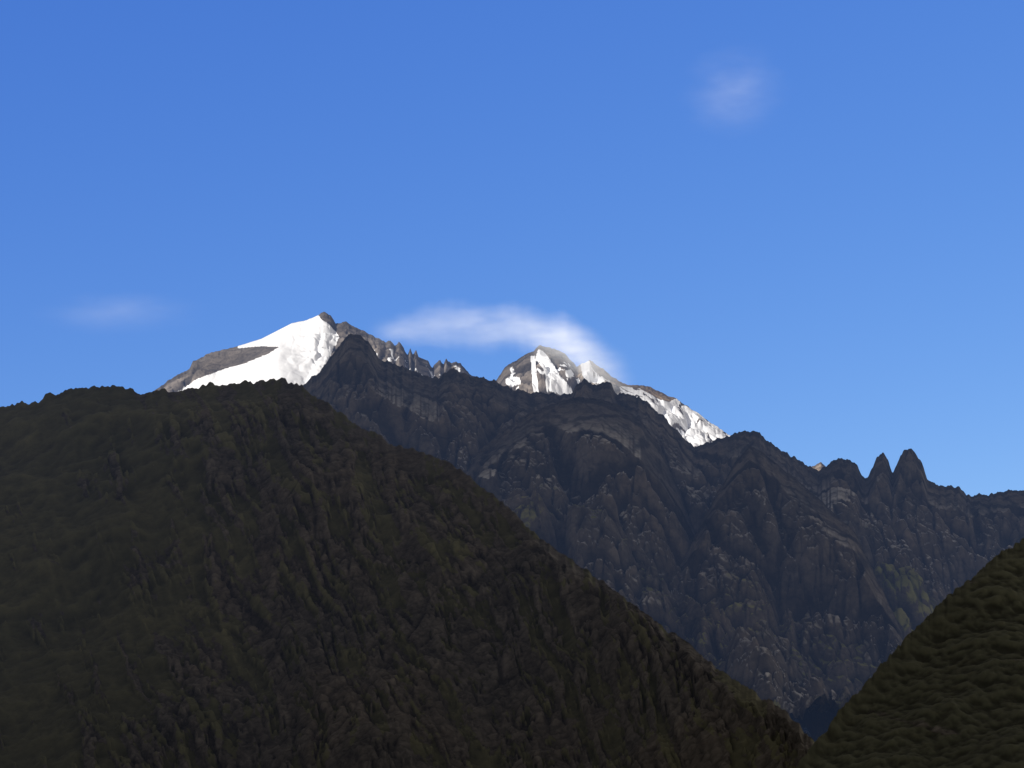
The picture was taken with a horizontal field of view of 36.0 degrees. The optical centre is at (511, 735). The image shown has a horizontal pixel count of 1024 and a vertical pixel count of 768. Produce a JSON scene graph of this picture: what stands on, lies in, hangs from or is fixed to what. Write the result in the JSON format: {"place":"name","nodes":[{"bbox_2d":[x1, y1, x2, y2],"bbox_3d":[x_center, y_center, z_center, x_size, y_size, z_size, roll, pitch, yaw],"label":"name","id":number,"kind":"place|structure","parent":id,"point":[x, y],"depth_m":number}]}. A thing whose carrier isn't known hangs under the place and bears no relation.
{"place":"outdoors","nodes":[
{"label":"outdoors","id":0,"kind":"place"},
{"bbox_2d":[0,377,813,767],"bbox_3d":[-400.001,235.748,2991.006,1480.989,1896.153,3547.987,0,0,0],"label":"mountain","id":1,"kind":"structure","parent":0,"point":[278,573],"depth_m":2259.92},
{"bbox_2d":[154,312,825,470],"bbox_3d":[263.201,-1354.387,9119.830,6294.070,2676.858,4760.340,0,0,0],"label":"mountain","id":2,"kind":"structure","parent":0,"point":[300,353],"depth_m":9766.09},
{"bbox_2d":[0,0,1023,496],"label":"sky","id":3,"kind":"structure","parent":0,"point":[799,224]},
{"bbox_2d":[466,397,694,637],"bbox_3d":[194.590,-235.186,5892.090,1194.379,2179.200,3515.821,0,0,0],"label":"mountainside","id":4,"kind":"structure","parent":0,"point":[590,485],"depth_m":5644.49},
{"bbox_2d":[303,333,1023,736],"bbox_3d":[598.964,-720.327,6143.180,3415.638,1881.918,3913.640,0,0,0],"label":"mountain","id":5,"kind":"structure","parent":0,"point":[927,545],"depth_m":6293.71},
{"bbox_2d":[677,446,904,741],"bbox_3d":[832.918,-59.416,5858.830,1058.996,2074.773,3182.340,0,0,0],"label":"mountainside","id":6,"kind":"structure","parent":0,"point":[782,602],"depth_m":5403.68},
{"bbox_2d":[796,538,1023,767],"bbox_3d":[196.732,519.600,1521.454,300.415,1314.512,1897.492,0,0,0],"label":"mountain","id":7,"kind":"structure","parent":0,"point":[943,687],"depth_m":763.68}
]}

